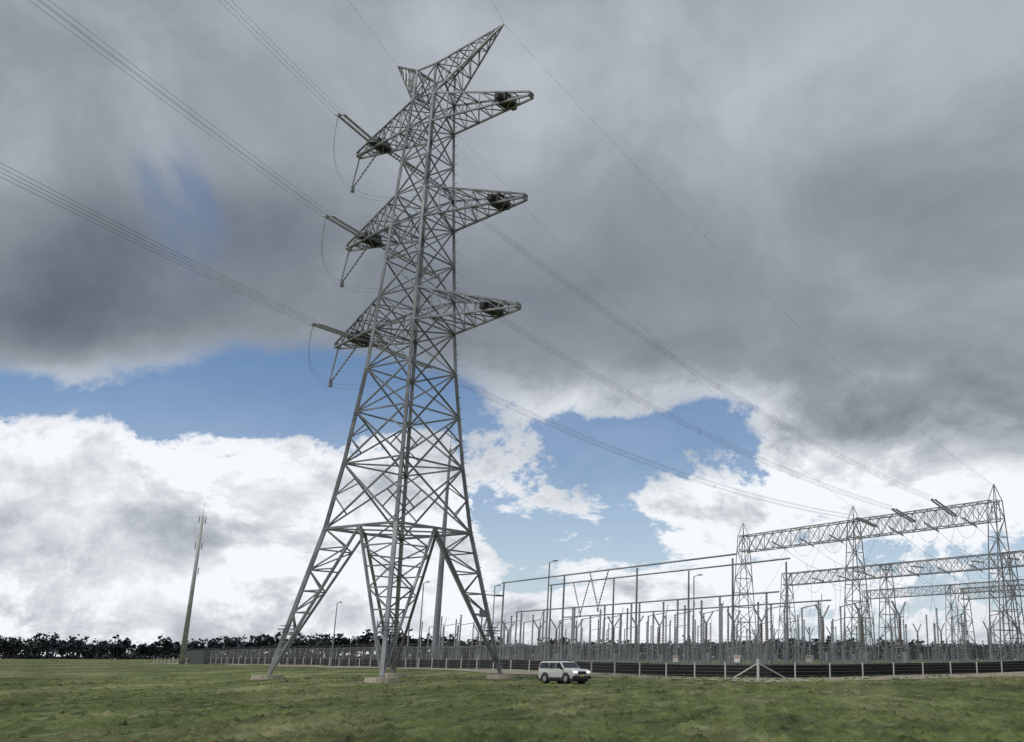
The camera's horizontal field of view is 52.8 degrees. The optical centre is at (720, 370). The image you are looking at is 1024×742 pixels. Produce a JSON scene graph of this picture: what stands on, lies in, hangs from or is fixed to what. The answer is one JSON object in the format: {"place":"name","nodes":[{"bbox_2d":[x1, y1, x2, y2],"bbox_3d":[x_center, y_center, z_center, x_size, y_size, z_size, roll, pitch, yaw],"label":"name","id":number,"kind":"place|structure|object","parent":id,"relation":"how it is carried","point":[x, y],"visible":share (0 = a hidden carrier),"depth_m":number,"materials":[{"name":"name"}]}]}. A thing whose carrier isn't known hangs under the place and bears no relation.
{"place":"outdoors","nodes":[
{"label":"outdoors","id":0,"kind":"place"},
{"bbox_2d":[0,659,1023,741],"bbox_3d":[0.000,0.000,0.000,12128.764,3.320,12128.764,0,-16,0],"label":"ground","id":1,"kind":"structure","parent":0,"point":[136,670],"depth_m":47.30,"materials":[{"name":"green plant"}]},
{"bbox_2d":[178,516,203,663],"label":"monopole mast","id":2,"kind":"object","parent":1,"relation":"on","point":[185,632],"visible":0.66,"depth_m":198.81,"materials":[{"name":"grey metal"}]},
{"bbox_2d":[194,505,206,574],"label":"cell antennas","id":3,"kind":"object","parent":2,"relation":"attached to","point":[202,543],"visible":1,"depth_m":202.79,"materials":[{"name":"grey metal"}]},
{"bbox_2d":[189,650,210,663],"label":"telecom shelters","id":4,"kind":"object","parent":1,"relation":"on","point":[199,656],"visible":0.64,"depth_m":193.31,"materials":[{"name":"grey metal"}]},
{"bbox_2d":[251,673,515,682],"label":"concrete footings","id":5,"kind":"object","parent":1,"relation":"on","point":[390,677],"visible":0.59,"depth_m":78.65,"materials":[{"name":"grey concrete"}]},
{"bbox_2d":[243,678,527,683],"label":"worn ground","id":6,"kind":"structure","parent":1,"relation":"on","point":[403,681],"depth_m":74.61,"materials":[{"name":"brown soil"}]},
{"bbox_2d":[267,23,533,676],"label":"tower","id":7,"kind":"structure","parent":1,"relation":"on","point":[396,523],"depth_m":89.39,"materials":[{"name":"metal"}]},
{"bbox_2d":[279,92,516,635],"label":"tower arm hardware","id":8,"kind":"object","parent":7,"relation":"attached to","point":[498,97],"visible":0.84,"depth_m":90.53,"materials":[{"name":"black metal"}]},
{"bbox_2d":[312,115,956,526],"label":"line insulators","id":9,"kind":"object","parent":7,"relation":"attached to","point":[400,355],"visible":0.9,"depth_m":96.59,"materials":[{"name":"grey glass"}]},
{"bbox_2d":[0,629,1023,659],"bbox_3d":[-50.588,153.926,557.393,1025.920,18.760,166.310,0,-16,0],"label":"tree line","id":10,"kind":"object","parent":1,"relation":"on","point":[59,647],"depth_m":524.23,"materials":[{"name":"green plant"}]},
{"bbox_2d":[537,660,590,683],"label":"suv","id":11,"kind":"object","parent":1,"relation":"on","point":[564,671],"visible":0.98,"depth_m":73.26,"materials":[{"name":"grey paint"}]},
{"bbox_2d":[153,657,1002,679],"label":"fence posts","id":12,"kind":"object","parent":1,"relation":"on","point":[758,664],"visible":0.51,"depth_m":92.64,"materials":[{"name":"white metal"}]},
{"bbox_2d":[154,638,1023,675],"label":"fence wires","id":13,"kind":"object","parent":12,"relation":"attached to","point":[359,645],"visible":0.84,"depth_m":95.88,"materials":[{"name":"grey metal"}]},
{"bbox_2d":[673,655,811,661],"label":"fence signs","id":14,"kind":"object","parent":12,"relation":"on","point":[738,659],"depth_m":88.63,"materials":[{"name":"metal"}]},
{"bbox_2d":[145,663,1023,681],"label":"gravel yard","id":15,"kind":"structure","parent":1,"relation":"on","point":[798,679],"depth_m":94.88,"materials":[{"name":"grey gravel"}]},
{"bbox_2d":[187,638,1018,669],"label":"security fence posts","id":16,"kind":"object","parent":1,"relation":"on","point":[598,653],"visible":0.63,"depth_m":107.93,"materials":[{"name":"grey metal"}]},
{"bbox_2d":[330,434,1023,667],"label":"substation steelwork","id":17,"kind":"object","parent":1,"relation":"on","point":[829,658],"visible":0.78,"depth_m":146.56,"materials":[{"name":"grey metal"}]},
{"bbox_2d":[309,113,956,527],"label":"line fittings","id":18,"kind":"object","parent":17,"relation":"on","point":[439,275],"visible":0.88,"depth_m":96.97,"materials":[{"name":"metal"}]},
{"bbox_2d":[0,0,989,518],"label":"line conductors","id":19,"kind":"object","parent":18,"relation":"on","point":[462,292],"visible":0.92,"depth_m":100.99,"materials":[{"name":"grey"}]},
{"bbox_2d":[376,517,1020,649],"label":"insulators","id":20,"kind":"object","parent":17,"relation":"attached to","point":[720,625],"visible":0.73,"depth_m":143.78,"materials":[{"name":"grey ceramic"}]},
{"bbox_2d":[477,618,1019,651],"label":"substation porcelain","id":21,"kind":"object","parent":17,"relation":"attached to","point":[823,631],"visible":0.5,"depth_m":158.20,"materials":[{"name":"grey ceramic"}]},
{"bbox_2d":[0,0,1023,659],"label":"sky","id":22,"kind":"structure","parent":0,"point":[858,165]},
{"bbox_2d":[185,658,1023,677],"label":"security fence cloth","id":23,"kind":"object","parent":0,"point":[850,670],"visible":0.66,"depth_m":99.51,"materials":[{"name":"fabric"}]},
{"bbox_2d":[724,519,1023,622],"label":"substation conductors","id":24,"kind":"object","parent":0,"point":[900,575],"visible":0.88,"depth_m":159.37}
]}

